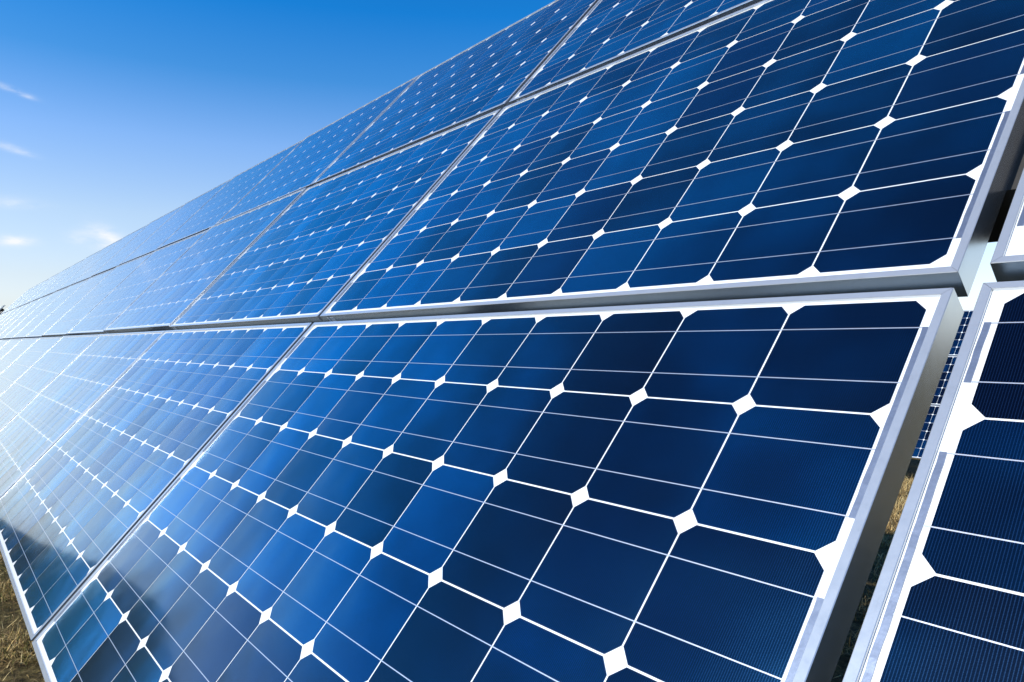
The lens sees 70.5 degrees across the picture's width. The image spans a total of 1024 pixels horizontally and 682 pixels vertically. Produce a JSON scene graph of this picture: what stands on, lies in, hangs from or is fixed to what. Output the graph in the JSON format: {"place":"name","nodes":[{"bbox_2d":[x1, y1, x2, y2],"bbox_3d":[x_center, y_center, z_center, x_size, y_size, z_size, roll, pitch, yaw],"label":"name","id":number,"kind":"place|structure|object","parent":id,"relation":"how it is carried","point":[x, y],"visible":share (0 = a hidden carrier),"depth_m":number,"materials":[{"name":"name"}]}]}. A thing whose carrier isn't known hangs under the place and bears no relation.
{"place":"outdoors","nodes":[
{"label":"outdoors","id":0,"kind":"place"},
{"bbox_2d":[0,459,919,681],"bbox_3d":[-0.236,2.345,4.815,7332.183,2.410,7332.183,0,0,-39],"label":"ground","id":1,"kind":"structure","parent":0,"point":[842,663],"depth_m":2.95,"materials":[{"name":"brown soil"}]},
{"bbox_2d":[988,143,1023,242],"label":"panel rack","id":2,"kind":"object","parent":1,"relation":"on","point":[1006,202],"depth_m":0.88,"materials":[{"name":"metal"}]},
{"bbox_2d":[0,339,9,347],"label":"solar panel","id":3,"kind":"object","parent":2,"relation":"attached to","point":[2,342],"visible":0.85,"depth_m":10.10,"materials":[{"name":"glass"}]},
{"bbox_2d":[0,309,13,320],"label":"solar panel","id":4,"kind":"object","parent":2,"relation":"attached to","point":[6,314],"visible":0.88,"depth_m":17.07,"materials":[{"name":"glass"}]},
{"bbox_2d":[0,306,20,324],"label":"solar panel","id":5,"kind":"object","parent":2,"relation":"attached to","point":[9,315],"visible":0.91,"depth_m":15.77,"materials":[{"name":"glass"}]},
{"bbox_2d":[0,338,22,358],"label":"solar panel","id":6,"kind":"object","parent":2,"relation":"attached to","point":[10,344],"visible":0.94,"depth_m":8.90,"materials":[{"name":"glass"}]},
{"bbox_2d":[0,303,28,328],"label":"solar panel","id":7,"kind":"object","parent":2,"relation":"attached to","point":[5,322],"visible":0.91,"depth_m":14.49,"materials":[{"name":"glass"}]},
{"bbox_2d":[1,287,32,313],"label":"solar panel","id":8,"kind":"object","parent":2,"relation":"attached to","point":[20,297],"visible":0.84,"depth_m":20.01,"materials":[{"name":"glass"}]},
{"bbox_2d":[0,338,37,372],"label":"solar panel","id":9,"kind":"object","parent":2,"relation":"attached to","point":[17,350],"visible":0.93,"depth_m":7.62,"materials":[{"name":"glass"}]},
{"bbox_2d":[0,298,39,333],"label":"solar panel","id":10,"kind":"object","parent":2,"relation":"attached to","point":[16,317],"visible":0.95,"depth_m":13.16,"materials":[{"name":"glass"}]},
{"bbox_2d":[6,282,41,311],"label":"solar panel","id":11,"kind":"object","parent":2,"relation":"attached to","point":[19,300],"visible":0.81,"depth_m":18.68,"materials":[{"name":"glass"}]},
{"bbox_2d":[0,293,52,339],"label":"solar panel","id":12,"kind":"object","parent":2,"relation":"attached to","point":[5,332],"visible":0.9,"depth_m":11.85,"materials":[{"name":"glass"}]},
{"bbox_2d":[11,279,47,309],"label":"solar panel","id":13,"kind":"object","parent":2,"relation":"attached to","point":[28,295],"visible":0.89,"depth_m":17.46,"materials":[{"name":"glass"}]},
{"bbox_2d":[0,337,60,393],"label":"solar panel","id":14,"kind":"object","parent":2,"relation":"attached to","point":[22,363],"visible":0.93,"depth_m":6.32,"materials":[{"name":"glass"}]},
{"bbox_2d":[2,287,67,339],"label":"solar panel","id":15,"kind":"object","parent":2,"relation":"attached to","point":[32,315],"visible":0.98,"depth_m":10.55,"materials":[{"name":"glass"}]},
{"bbox_2d":[17,273,58,306],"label":"solar panel","id":16,"kind":"object","parent":2,"relation":"attached to","point":[36,291],"visible":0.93,"depth_m":16.12,"materials":[{"name":"glass"}]},
{"bbox_2d":[24,267,69,304],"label":"solar panel","id":17,"kind":"object","parent":2,"relation":"attached to","point":[45,287],"visible":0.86,"depth_m":14.86,"materials":[{"name":"glass"}]},
{"bbox_2d":[0,334,99,428],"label":"solar panel","id":18,"kind":"object","parent":2,"relation":"attached to","point":[31,382],"visible":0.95,"depth_m":4.96,"materials":[{"name":"glass"}]},
{"bbox_2d":[12,279,87,338],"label":"solar panel","id":19,"kind":"object","parent":2,"relation":"attached to","point":[34,322],"visible":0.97,"depth_m":9.28,"materials":[{"name":"glass"}]},
{"bbox_2d":[33,259,83,300],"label":"solar panel","id":20,"kind":"object","parent":2,"relation":"attached to","point":[55,282],"visible":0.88,"depth_m":13.59,"materials":[{"name":"glass"}]},
{"bbox_2d":[25,268,113,337],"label":"solar panel","id":21,"kind":"object","parent":2,"relation":"attached to","point":[61,309],"visible":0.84,"depth_m":7.99,"materials":[{"name":"glass"}]},
{"bbox_2d":[43,250,100,296],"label":"solar panel","id":22,"kind":"object","parent":2,"relation":"attached to","point":[69,275],"visible":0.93,"depth_m":12.28,"materials":[{"name":"glass"}]},
{"bbox_2d":[0,331,164,495],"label":"solar panel","id":23,"kind":"object","parent":2,"relation":"attached to","point":[43,420],"visible":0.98,"depth_m":3.59,"materials":[{"name":"glass"}]},
{"bbox_2d":[56,239,120,290],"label":"solar panel","id":24,"kind":"object","parent":2,"relation":"attached to","point":[85,268],"visible":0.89,"depth_m":11.00,"materials":[{"name":"glass"}]},
{"bbox_2d":[41,252,152,336],"bbox_3d":[-3.867,-0.405,6.731,1.627,0.983,0.039,0,-43,51],"label":"solar panel","id":25,"kind":"object","parent":2,"relation":"attached to","point":[76,313],"visible":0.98,"depth_m":6.67,"materials":[{"name":"glass"}]},
{"bbox_2d":[71,224,147,284],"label":"solar panel","id":26,"kind":"object","parent":2,"relation":"attached to","point":[105,258],"visible":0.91,"depth_m":9.71,"materials":[{"name":"glass"}]},
{"bbox_2d":[66,230,206,335],"bbox_3d":[-2.842,-0.409,5.459,1.627,0.983,0.038,0,-43,51],"label":"solar panel","id":27,"kind":"object","parent":2,"relation":"attached to","point":[118,300],"visible":0.77,"depth_m":5.40,"materials":[{"name":"glass"}]},
{"bbox_2d":[92,205,182,276],"bbox_3d":[-4.363,-1.144,8.433,1.627,0.983,0.038,0,-43,51],"label":"solar panel","id":28,"kind":"object","parent":2,"relation":"attached to","point":[132,245],"visible":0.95,"depth_m":8.40,"materials":[{"name":"glass"}]},
{"bbox_2d":[0,323,312,640],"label":"solar panel","id":29,"kind":"object","parent":2,"relation":"attached to","point":[81,495],"visible":0.98,"depth_m":2.21,"materials":[{"name":"glass"}]},
{"bbox_2d":[119,178,231,264],"bbox_3d":[-3.337,-1.149,7.161,1.627,0.983,0.038,0,-43,51],"label":"solar panel","id":30,"kind":"object","parent":2,"relation":"attached to","point":[168,228],"visible":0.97,"depth_m":7.12,"materials":[{"name":"glass"}]},
{"bbox_2d":[103,187,306,333],"bbox_3d":[-1.821,-0.418,4.182,1.627,0.983,0.038,0,-43,51],"label":"solar panel","id":31,"kind":"object","parent":2,"relation":"attached to","point":[175,290],"visible":0.99,"depth_m":4.02,"materials":[{"name":"glass"}]},
{"bbox_2d":[157,140,301,249],"bbox_3d":[-2.314,-1.152,5.885,1.627,0.983,0.038,0,-43,51],"label":"solar panel","id":32,"kind":"object","parent":2,"relation":"attached to","point":[221,203],"visible":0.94,"depth_m":5.81,"materials":[{"name":"glass"}]},
{"bbox_2d":[215,75,418,224],"bbox_3d":[-1.290,-1.159,4.611,1.627,0.983,0.039,0,-43,51],"label":"solar panel","id":33,"kind":"object","parent":2,"relation":"attached to","point":[307,161],"visible":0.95,"depth_m":4.49,"materials":[{"name":"glass"}]},
{"bbox_2d":[169,109,501,329],"bbox_3d":[-0.794,-0.417,2.906,1.627,0.983,0.039,0,-43,51],"label":"solar panel","id":34,"kind":"object","parent":2,"relation":"attached to","point":[306,255],"visible":0.99,"depth_m":2.68,"materials":[{"name":"glass"}]},
{"bbox_2d":[311,0,598,185],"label":"solar panel","id":35,"kind":"object","parent":2,"relation":"attached to","point":[494,72],"visible":1,"depth_m":3.17,"materials":[{"name":"glass"}]},
{"bbox_2d":[32,288,963,681],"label":"solar panel","id":36,"kind":"object","parent":2,"relation":"attached to","point":[682,492],"visible":1,"depth_m":0.94,"materials":[{"name":"glass"}]},
{"bbox_2d":[509,0,762,103],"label":"solar panel","id":37,"kind":"object","parent":2,"relation":"attached to","point":[602,33],"visible":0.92,"depth_m":2.25,"materials":[{"name":"glass"}]},
{"bbox_2d":[320,0,1023,321],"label":"solar panel","id":38,"kind":"object","parent":2,"relation":"attached to","point":[774,148],"visible":1,"depth_m":1.25,"materials":[{"name":"glass"}]},
{"bbox_2d":[842,280,1023,681],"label":"solar panel","id":39,"kind":"object","parent":2,"relation":"attached to","point":[946,604],"visible":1,"depth_m":0.58,"materials":[{"name":"glass"}]},
{"bbox_2d":[990,169,1023,281],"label":"solar panel","id":40,"kind":"object","parent":2,"relation":"attached to","point":[1007,262],"visible":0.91,"depth_m":0.76,"materials":[{"name":"glass"}]},
{"bbox_2d":[0,0,996,312],"label":"sky","id":41,"kind":"structure","parent":0,"point":[116,115],"materials":[{"name":"blue"}]},
{"bbox_3d":[6.393,0.972,11.651,1.964,2.704,12.680,0,0,-39],"label":"panel rack","id":42,"kind":"object","parent":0,"visible":0},
{"bbox_2d":[911,405,938,459],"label":"solar panel","id":43,"kind":"object","parent":42,"relation":"attached to","point":[925,433],"visible":0.05,"depth_m":10.71,"materials":[{"name":"glass"}]},
{"bbox_2d":[931,356,956,405],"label":"solar panel","id":44,"kind":"object","parent":42,"relation":"attached to","point":[943,381],"visible":0.09,"depth_m":11.14,"materials":[{"name":"glass"}]},
{"bbox_2d":[949,310,972,355],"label":"solar panel","id":45,"kind":"object","parent":42,"relation":"attached to","point":[960,334],"visible":0.1,"depth_m":11.56,"materials":[{"name":"glass"}]}
]}

